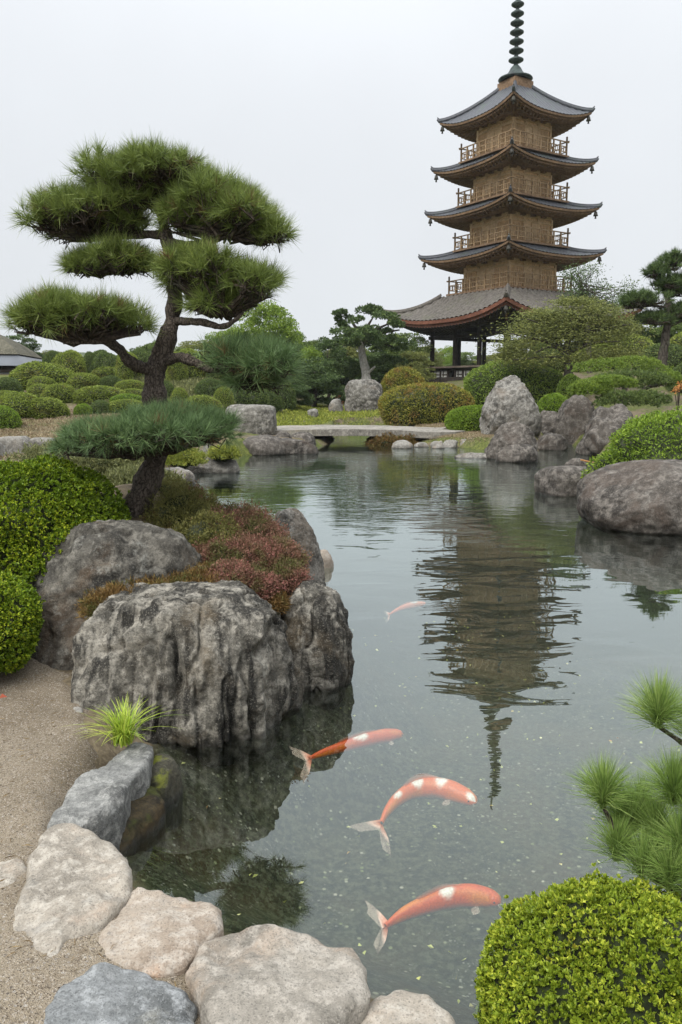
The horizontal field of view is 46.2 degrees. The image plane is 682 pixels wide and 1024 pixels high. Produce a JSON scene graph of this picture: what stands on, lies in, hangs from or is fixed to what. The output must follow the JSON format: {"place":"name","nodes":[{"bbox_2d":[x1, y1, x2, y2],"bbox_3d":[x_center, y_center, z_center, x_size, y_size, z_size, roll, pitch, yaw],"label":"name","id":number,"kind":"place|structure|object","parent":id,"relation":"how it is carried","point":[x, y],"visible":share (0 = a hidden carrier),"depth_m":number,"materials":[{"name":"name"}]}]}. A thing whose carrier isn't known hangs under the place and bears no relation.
{"place":"outdoors","nodes":[
{"label":"outdoors","id":0,"kind":"place"},
{"bbox_2d":[0,657,199,1023],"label":"sand path","id":1,"kind":"structure","parent":0,"point":[23,1000],"depth_m":3.57,"materials":[{"name":"sand"}]},
{"bbox_2d":[0,859,26,887],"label":"stone slab","id":2,"kind":"structure","parent":1,"relation":"on","point":[11,870],"depth_m":2.96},
{"bbox_2d":[13,823,132,958],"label":"stone slab","id":3,"kind":"structure","parent":1,"relation":"on","point":[79,881],"depth_m":2.77,"materials":[{"name":"stone"}]},
{"bbox_2d":[44,962,197,1023],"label":"stone slab","id":4,"kind":"structure","parent":1,"relation":"on","point":[103,993],"depth_m":2.26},
{"bbox_2d":[99,887,223,977],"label":"stone slab","id":5,"kind":"structure","parent":1,"relation":"on","point":[156,933],"depth_m":2.56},
{"bbox_2d":[185,924,370,1023],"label":"stone slab","id":6,"kind":"structure","parent":1,"relation":"on","point":[267,974],"depth_m":2.33,"materials":[{"name":"stone"}]},
{"bbox_2d":[361,990,454,1023],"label":"stone slab","id":7,"kind":"structure","parent":1,"relation":"on","point":[400,1007],"depth_m":2.29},
{"bbox_2d":[0,368,681,1023],"bbox_3d":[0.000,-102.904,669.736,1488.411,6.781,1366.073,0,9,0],"label":"ground","id":8,"kind":"structure","parent":0,"point":[276,824],"depth_m":5.09,"materials":[{"name":"liquid"}]},
{"bbox_2d":[0,405,22,429],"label":"clipped shrub","id":9,"kind":"object","parent":8,"relation":"on","point":[10,417],"visible":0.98,"depth_m":28.61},
{"bbox_2d":[0,377,23,391],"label":"clipped shrub","id":10,"kind":"object","parent":8,"relation":"on","point":[11,383],"visible":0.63,"depth_m":37.18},
{"bbox_2d":[0,436,30,455],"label":"stone block","id":11,"kind":"structure","parent":8,"relation":"on","point":[13,443],"depth_m":18.61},
{"bbox_2d":[0,391,39,418],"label":"clipped shrub","id":12,"kind":"object","parent":8,"relation":"on","point":[20,403],"visible":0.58,"depth_m":31.17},
{"bbox_2d":[0,335,41,373],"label":"thatched house","id":13,"kind":"structure","parent":8,"relation":"on","point":[14,355],"depth_m":47.06,"materials":[{"name":"grey wood"}]},
{"bbox_2d":[0,571,45,674],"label":"box shrub","id":14,"kind":"object","parent":8,"relation":"on","point":[21,620],"visible":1,"depth_m":4.81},
{"bbox_2d":[5,334,44,358],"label":"tree","id":15,"kind":"object","parent":8,"relation":"on","point":[32,346],"visible":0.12,"depth_m":76.38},
{"bbox_2d":[26,383,47,396],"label":"clipped shrub","id":16,"kind":"object","parent":8,"relation":"on","point":[36,389],"visible":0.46,"depth_m":36.80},
{"bbox_2d":[7,360,74,389],"bbox_3d":[-14.992,-6.838,40.365,3.494,1.583,3.044,0,9,1],"label":"clipped shrub","id":17,"kind":"object","parent":8,"relation":"on","point":[23,374],"visible":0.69,"depth_m":39.46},
{"bbox_2d":[26,376,56,390],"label":"clipped shrub","id":18,"kind":"object","parent":8,"relation":"on","point":[41,379],"visible":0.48,"depth_m":38.56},
{"bbox_2d":[29,397,70,418],"bbox_3d":[-11.763,-4.141,32.006,1.816,0.946,2.084,-5,10,-28],"label":"clipped shrub","id":19,"kind":"object","parent":8,"relation":"on","point":[48,407],"visible":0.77,"depth_m":31.34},
{"bbox_2d":[40,383,75,402],"bbox_3d":[-12.640,-5.275,35.852,1.666,1.039,1.907,-4,10,-27],"label":"clipped shrub","id":20,"kind":"object","parent":8,"relation":"on","point":[63,392],"visible":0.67,"depth_m":35.25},
{"bbox_2d":[0,451,131,588],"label":"box shrub","id":21,"kind":"object","parent":8,"relation":"on","point":[44,503],"visible":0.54,"depth_m":5.54,"materials":[{"name":"plant"}]},
{"bbox_2d":[51,349,86,372],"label":"clipped shrub","id":22,"kind":"object","parent":8,"relation":"on","point":[72,360],"visible":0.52,"depth_m":41.43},
{"bbox_2d":[66,372,99,388],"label":"clipped shrub","id":23,"kind":"object","parent":8,"relation":"on","point":[79,380],"visible":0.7,"depth_m":38.88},
{"bbox_2d":[73,403,92,415],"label":"clipped shrub","id":24,"kind":"object","parent":8,"relation":"on","point":[78,408],"visible":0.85,"depth_m":32.25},
{"bbox_2d":[2,437,189,485],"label":"weeds","id":25,"kind":"object","parent":8,"relation":"on","point":[118,471],"visible":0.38,"depth_m":8.34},
{"bbox_2d":[72,385,125,404],"bbox_3d":[-10.888,-5.246,36.035,2.221,0.968,2.542,8,12,42],"label":"clipped shrub","id":26,"kind":"object","parent":8,"relation":"on","point":[93,393],"visible":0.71,"depth_m":35.22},
{"bbox_2d":[90,400,109,414],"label":"clipped shrub","id":27,"kind":"object","parent":8,"relation":"on","point":[101,406],"visible":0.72,"depth_m":32.57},
{"bbox_2d":[47,742,153,851],"bbox_3d":[-1.070,1.421,3.702,0.284,0.479,0.942,1,9,5],"label":"kerb stone","id":28,"kind":"object","parent":8,"relation":"on","point":[97,802],"visible":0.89,"depth_m":3.52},
{"bbox_2d":[90,366,114,377],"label":"clipped shrub","id":29,"kind":"object","parent":8,"relation":"on","point":[100,372],"visible":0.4,"depth_m":41.78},
{"bbox_2d":[88,351,116,372],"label":"clipped shrub","id":30,"kind":"object","parent":8,"relation":"on","point":[103,359],"visible":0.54,"depth_m":42.43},
{"bbox_2d":[99,375,121,386],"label":"clipped shrub","id":31,"kind":"object","parent":8,"relation":"on","point":[110,380],"visible":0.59,"depth_m":39.21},
{"bbox_2d":[0,409,223,458],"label":"dry grass","id":32,"kind":"structure","parent":8,"relation":"on","point":[29,433],"depth_m":28.38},
{"bbox_2d":[29,519,203,669],"bbox_3d":[-1.609,0.652,5.460,1.318,1.204,0.982,0,9,0],"label":"boulder","id":33,"kind":"object","parent":8,"relation":"on","point":[98,553],"visible":0.38,"depth_m":5.16,"materials":[{"name":"stone"}]},
{"bbox_2d":[57,692,179,748],"bbox_3d":[-1.095,1.040,4.022,0.587,0.251,0.553,6,11,34],"label":"grass tuft","id":34,"kind":"object","parent":8,"relation":"on","point":[123,726],"visible":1,"depth_m":4.01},
{"bbox_2d":[115,350,133,379],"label":"clipped shrub","id":35,"kind":"object","parent":8,"relation":"on","point":[122,372],"visible":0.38,"depth_m":41.33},
{"bbox_2d":[108,398,143,412],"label":"clipped shrub","id":36,"kind":"object","parent":8,"relation":"on","point":[114,404],"visible":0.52,"depth_m":32.71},
{"bbox_2d":[115,379,143,389],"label":"clipped shrub","id":37,"kind":"object","parent":8,"relation":"on","point":[127,384],"visible":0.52,"depth_m":38.24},
{"bbox_2d":[39,375,236,409],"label":"ground cover","id":38,"kind":"object","parent":8,"relation":"on","point":[188,385],"visible":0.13,"depth_m":40.18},
{"bbox_2d":[0,129,309,517],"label":"pine tree","id":39,"kind":"object","parent":8,"relation":"on","point":[110,200],"visible":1,"depth_m":5.90,"materials":[{"name":"green plant"}]},
{"bbox_2d":[150,754,182,831],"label":"mossy stone","id":40,"kind":"object","parent":8,"relation":"on","point":[166,780],"visible":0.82,"depth_m":3.93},
{"bbox_2d":[165,352,188,380],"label":"clipped shrub","id":41,"kind":"object","parent":8,"relation":"on","point":[177,371],"visible":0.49,"depth_m":41.30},
{"bbox_2d":[170,387,188,402],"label":"clipped shrub","id":42,"kind":"object","parent":8,"relation":"on","point":[176,391],"visible":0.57,"depth_m":34.88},
{"bbox_2d":[73,560,292,621],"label":"turf","id":43,"kind":"structure","parent":8,"relation":"on","point":[278,602],"depth_m":5.13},
{"bbox_2d":[179,347,206,377],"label":"clipped shrub","id":44,"kind":"object","parent":8,"relation":"on","point":[195,372],"visible":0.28,"depth_m":42.66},
{"bbox_2d":[174,340,211,355],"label":"tree","id":45,"kind":"object","parent":8,"relation":"on","point":[197,344],"visible":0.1,"depth_m":61.98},
{"bbox_2d":[139,471,247,551],"bbox_3d":[-1.204,0.067,6.370,0.897,0.712,1.788,-5,10,-28],"label":"heath","id":46,"kind":"object","parent":8,"relation":"on","point":[181,506],"visible":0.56,"depth_m":6.21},
{"bbox_2d":[184,394,222,410],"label":"clipped shrub","id":47,"kind":"object","parent":8,"relation":"on","point":[205,397],"visible":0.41,"depth_m":33.65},
{"bbox_2d":[165,443,241,468],"bbox_3d":[-3.468,-1.357,18.990,2.139,0.561,2.240,0,9,0],"label":"moss cushion","id":48,"kind":"object","parent":8,"relation":"on","point":[224,454],"visible":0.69,"depth_m":18.63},
{"bbox_2d":[174,458,239,473],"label":"rock","id":49,"kind":"object","parent":8,"relation":"on","point":[212,466],"visible":0.38,"depth_m":19.40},
{"bbox_2d":[194,378,225,395],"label":"clipped shrub","id":50,"kind":"object","parent":8,"relation":"on","point":[205,386],"visible":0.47,"depth_m":36.79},
{"bbox_2d":[213,387,233,407],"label":"clipped shrub","id":51,"kind":"object","parent":8,"relation":"on","point":[224,398],"visible":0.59,"depth_m":35.29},
{"bbox_2d":[229,388,270,404],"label":"clipped shrub","id":52,"kind":"object","parent":8,"relation":"on","point":[255,398],"visible":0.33,"depth_m":36.98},
{"bbox_2d":[226,404,276,434],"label":"rock","id":53,"kind":"object","parent":8,"relation":"on","point":[260,420],"visible":0.62,"depth_m":29.11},
{"bbox_2d":[243,435,286,455],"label":"rock","id":54,"kind":"object","parent":8,"relation":"on","point":[262,445],"visible":0.59,"depth_m":24.79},
{"bbox_2d":[230,299,304,353],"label":"tree","id":55,"kind":"object","parent":8,"relation":"on","point":[280,323],"visible":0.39,"depth_m":57.49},
{"bbox_2d":[263,388,282,410],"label":"clipped shrub","id":56,"kind":"object","parent":8,"relation":"on","point":[276,402],"visible":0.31,"depth_m":38.73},
{"bbox_2d":[277,380,296,410],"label":"clipped shrub","id":57,"kind":"object","parent":8,"relation":"on","point":[288,396],"visible":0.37,"depth_m":41.28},
{"bbox_2d":[280,438,318,454],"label":"rock","id":58,"kind":"object","parent":8,"relation":"on","point":[293,446],"visible":0.45,"depth_m":25.17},
{"bbox_2d":[287,373,315,405],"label":"tree","id":59,"kind":"object","parent":8,"relation":"on","point":[304,395],"visible":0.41,"depth_m":43.37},
{"bbox_2d":[292,432,315,445],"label":"rock","id":60,"kind":"object","parent":8,"relation":"on","point":[308,437],"visible":0.38,"depth_m":27.97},
{"bbox_2d":[294,344,328,381],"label":"tree","id":61,"kind":"object","parent":8,"relation":"on","point":[312,352],"visible":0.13,"depth_m":51.48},
{"bbox_2d":[289,356,345,407],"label":"tree","id":62,"kind":"object","parent":8,"relation":"on","point":[322,373],"visible":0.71,"depth_m":46.67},
{"bbox_2d":[276,404,379,425],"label":"grass","id":63,"kind":"structure","parent":8,"relation":"on","point":[299,413],"depth_m":39.65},
{"bbox_2d":[308,336,351,396],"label":"tree","id":64,"kind":"object","parent":8,"relation":"on","point":[336,353],"visible":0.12,"depth_m":56.44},
{"bbox_2d":[0,610,678,1007],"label":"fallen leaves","id":65,"kind":"object","parent":8,"relation":"on","point":[431,946],"depth_m":4.44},
{"bbox_2d":[324,344,379,385],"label":"tree","id":66,"kind":"object","parent":8,"relation":"on","point":[352,352],"visible":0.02,"depth_m":59.96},
{"bbox_2d":[344,379,382,412],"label":"rock","id":67,"kind":"object","parent":8,"relation":"on","point":[362,394],"visible":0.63,"depth_m":42.17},
{"bbox_2d":[315,302,417,379],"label":"tree","id":68,"kind":"object","parent":8,"relation":"on","point":[361,337],"visible":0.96,"depth_m":50.61,"materials":[{"name":"green plant"}]},
{"bbox_2d":[335,351,400,382],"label":"tree","id":69,"kind":"object","parent":8,"relation":"on","point":[353,374],"visible":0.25,"depth_m":55.05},
{"bbox_2d":[274,425,465,439],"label":"stone bridge","id":70,"kind":"structure","parent":8,"relation":"on","point":[362,430],"depth_m":29.69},
{"bbox_2d":[356,344,412,381],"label":"tree","id":71,"kind":"object","parent":8,"relation":"on","point":[388,352],"visible":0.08,"depth_m":55.90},
{"bbox_2d":[364,431,418,445],"bbox_3d":[1.937,-2.643,29.825,2.200,0.840,1.652,0,9,0],"label":"moss mound","id":72,"kind":"object","parent":8,"relation":"on","point":[385,439],"visible":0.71,"depth_m":29.51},
{"bbox_2d":[380,366,425,392],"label":"azalea","id":73,"kind":"object","parent":8,"relation":"on","point":[397,376],"visible":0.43,"depth_m":44.58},
{"bbox_2d":[373,332,433,366],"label":"tree","id":74,"kind":"object","parent":8,"relation":"on","point":[420,340],"visible":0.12,"depth_m":57.98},
{"bbox_2d":[386,351,436,380],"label":"tree","id":75,"kind":"object","parent":8,"relation":"on","point":[417,358],"visible":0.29,"depth_m":54.61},
{"bbox_2d":[377,381,474,425],"bbox_3d":[4.013,-5.074,37.589,4.649,2.126,3.433,0,9,0],"label":"azalea","id":76,"kind":"object","parent":8,"relation":"on","point":[431,402],"visible":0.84,"depth_m":36.41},
{"bbox_2d":[421,346,444,366],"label":"tree","id":77,"kind":"object","parent":8,"relation":"on","point":[438,362],"visible":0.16,"depth_m":92.41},
{"bbox_2d":[435,345,452,364],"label":"tree","id":78,"kind":"object","parent":8,"relation":"on","point":[448,352],"visible":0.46,"depth_m":107.11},
{"bbox_2d":[411,422,493,443],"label":"bank grass","id":79,"kind":"structure","parent":8,"relation":"on","point":[475,433],"depth_m":29.25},
{"bbox_2d":[444,404,483,430],"bbox_3d":[5.521,-3.654,31.461,2.910,1.164,2.035,0,9,0],"label":"azalea","id":80,"kind":"object","parent":8,"relation":"on","point":[465,418],"visible":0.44,"depth_m":30.85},
{"bbox_2d":[445,352,489,370],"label":"tree","id":81,"kind":"object","parent":8,"relation":"on","point":[465,360],"visible":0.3,"depth_m":98.22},
{"bbox_2d":[479,375,541,436],"bbox_3d":[6.115,-3.642,28.811,2.112,2.548,1.848,0,9,0],"label":"rock","id":82,"kind":"object","parent":8,"relation":"on","point":[510,398],"visible":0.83,"depth_m":28.14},
{"bbox_2d":[484,422,537,459],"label":"rock","id":83,"kind":"object","parent":8,"relation":"on","point":[507,434],"visible":0.6,"depth_m":23.31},
{"bbox_2d":[383,0,640,382],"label":"pagoda","id":84,"kind":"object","parent":8,"relation":"on","point":[512,214],"visible":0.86,"depth_m":55.54,"materials":[{"name":"wood"}]},
{"bbox_2d":[463,360,562,404],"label":"azalea","id":85,"kind":"object","parent":8,"relation":"on","point":[479,384],"visible":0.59,"depth_m":40.10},
{"bbox_2d":[495,444,537,462],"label":"rock","id":86,"kind":"object","parent":8,"relation":"on","point":[521,453],"visible":0.69,"depth_m":22.32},
{"bbox_2d":[528,343,563,371],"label":"clipped shrub","id":87,"kind":"object","parent":8,"relation":"on","point":[559,368],"visible":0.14,"depth_m":48.63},
{"bbox_2d":[540,410,556,434],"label":"rock","id":88,"kind":"object","parent":8,"relation":"on","point":[548,418],"visible":0.33,"depth_m":29.96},
{"bbox_2d":[537,433,567,450],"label":"rock","id":89,"kind":"object","parent":8,"relation":"on","point":[552,442],"visible":0.66,"depth_m":26.72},
{"bbox_2d":[537,392,567,412],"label":"azalea","id":90,"kind":"object","parent":8,"relation":"on","point":[551,402],"visible":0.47,"depth_m":34.25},
{"bbox_2d":[470,291,657,377],"bbox_3d":[10.810,-8.411,38.661,9.337,4.325,5.572,0,9,0],"label":"tree","id":91,"kind":"object","parent":8,"relation":"on","point":[557,315],"visible":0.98,"depth_m":38.43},
{"bbox_2d":[556,373,585,398],"bbox_3d":[11.117,-5.924,38.648,1.462,1.598,1.452,0,9,0],"label":"azalea","id":92,"kind":"object","parent":8,"relation":"on","point":[565,381],"visible":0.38,"depth_m":38.30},
{"bbox_2d":[553,394,594,444],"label":"rock","id":93,"kind":"object","parent":8,"relation":"on","point":[574,415],"visible":0.59,"depth_m":29.25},
{"bbox_2d":[472,862,681,1023],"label":"box shrub","id":94,"kind":"object","parent":8,"relation":"on","point":[605,949],"visible":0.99,"depth_m":2.34,"materials":[{"name":"plant"}]},
{"bbox_2d":[562,343,618,371],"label":"clipped shrub","id":95,"kind":"object","parent":8,"relation":"on","point":[594,356],"visible":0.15,"depth_m":47.62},
{"bbox_2d":[551,258,640,373],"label":"tree","id":96,"kind":"object","parent":8,"relation":"on","point":[593,291],"visible":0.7,"depth_m":43.43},
{"bbox_2d":[575,404,632,455],"bbox_3d":[8.289,-2.325,25.026,1.748,2.101,1.640,0,9,0],"label":"rock","id":97,"kind":"object","parent":8,"relation":"on","point":[602,425],"visible":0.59,"depth_m":24.57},
{"bbox_2d":[560,661,681,901],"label":"young pine","id":98,"kind":"object","parent":8,"relation":"on","point":[653,859],"visible":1,"depth_m":2.80,"materials":[{"name":"green plant"}]},
{"bbox_2d":[566,355,681,407],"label":"cloud shrub","id":99,"kind":"object","parent":8,"relation":"on","point":[602,384],"visible":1,"depth_m":26.65,"materials":[{"name":"green plant"}]},
{"bbox_2d":[598,320,662,343],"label":"tree","id":100,"kind":"object","parent":8,"relation":"on","point":[653,339],"visible":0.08,"depth_m":55.58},
{"bbox_2d":[580,405,681,477],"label":"flowering shrub","id":101,"kind":"object","parent":8,"relation":"on","point":[658,435],"visible":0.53,"depth_m":14.04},
{"bbox_2d":[609,333,654,364],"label":"clipped shrub","id":102,"kind":"object","parent":8,"relation":"on","point":[644,343],"visible":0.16,"depth_m":48.98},
{"bbox_2d":[616,245,681,371],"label":"pine tree","id":103,"kind":"object","parent":8,"relation":"on","point":[667,315],"visible":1,"depth_m":31.66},
{"bbox_2d":[632,343,681,370],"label":"clipped shrub","id":104,"kind":"object","parent":8,"relation":"on","point":[675,355],"visible":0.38,"depth_m":44.26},
{"bbox_2d":[650,302,681,344],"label":"tree","id":105,"kind":"object","parent":8,"relation":"on","point":[673,330],"visible":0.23,"depth_m":53.28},
{"bbox_2d":[0,0,681,359],"label":"sky","id":106,"kind":"structure","parent":0,"point":[335,106],"materials":[{"name":"white"}]},
{"bbox_2d":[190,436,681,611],"bbox_3d":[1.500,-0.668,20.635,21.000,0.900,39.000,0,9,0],"label":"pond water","id":107,"kind":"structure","parent":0,"point":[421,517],"depth_m":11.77,"materials":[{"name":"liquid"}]},
{"bbox_2d":[120,786,165,856],"bbox_3d":[-0.954,1.616,3.716,0.252,0.574,0.497,0,9,0],"label":"wet stone","id":108,"kind":"object","parent":107,"relation":"in","point":[145,830],"visible":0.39,"depth_m":3.65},
{"bbox_2d":[165,467,194,484],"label":"rock","id":109,"kind":"object","parent":107,"relation":"in","point":[190,475],"visible":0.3,"depth_m":17.05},
{"bbox_2d":[70,580,304,767],"bbox_3d":[-0.971,0.992,4.944,1.478,1.083,1.038,0,9,0],"label":"boulder","id":110,"kind":"object","parent":107,"relation":"in","point":[214,663],"visible":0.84,"depth_m":4.58,"materials":[{"name":"stone"}]},
{"bbox_2d":[189,498,314,601],"bbox_3d":[-0.743,0.241,5.930,1.009,0.616,1.628,-3,9,-19],"label":"heath","id":111,"kind":"object","parent":110,"relation":"on","point":[264,558],"visible":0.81,"depth_m":5.62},
{"bbox_2d":[275,508,324,580],"bbox_3d":[-0.431,0.467,8.422,0.525,1.022,0.505,0,9,0],"label":"boulder","id":112,"kind":"object","parent":107,"relation":"in","point":[301,530],"visible":0.38,"depth_m":8.31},
{"bbox_2d":[280,579,354,709],"bbox_3d":[-0.182,0.957,5.565,0.554,0.972,0.506,0,9,0],"label":"boulder","id":113,"kind":"object","parent":107,"relation":"in","point":[319,633],"visible":0.75,"depth_m":5.37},
{"bbox_2d":[320,549,333,574],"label":"rock","id":114,"kind":"object","parent":107,"relation":"in","point":[327,559],"visible":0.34,"depth_m":9.10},
{"bbox_2d":[300,728,402,773],"bbox_3d":[0.001,1.400,4.812,0.842,0.116,0.304,-8,12,-41],"label":"koi","id":115,"kind":"object","parent":107,"relation":"in","point":[363,739],"visible":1,"depth_m":4.84},
{"bbox_2d":[366,774,477,841],"bbox_3d":[0.357,1.480,4.004,0.768,0.144,0.352,-8,12,-41],"label":"koi","id":116,"kind":"object","parent":107,"relation":"in","point":[424,786],"visible":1,"depth_m":4.15},
{"bbox_2d":[377,883,500,942],"bbox_3d":[0.363,1.605,3.266,0.606,0.122,0.220,-4,10,-24],"label":"koi","id":117,"kind":"object","parent":107,"relation":"in","point":[445,897],"visible":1,"depth_m":3.29},
{"bbox_2d":[454,452,486,458],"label":"shore stone","id":118,"kind":"object","parent":107,"relation":"in","point":[470,455],"visible":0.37,"depth_m":23.64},
{"bbox_2d":[534,465,592,496],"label":"rock","id":119,"kind":"object","parent":107,"relation":"in","point":[559,481],"visible":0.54,"depth_m":15.18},
{"bbox_2d":[576,459,681,535],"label":"boulder","id":120,"kind":"object","parent":107,"relation":"in","point":[639,496],"visible":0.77,"depth_m":11.44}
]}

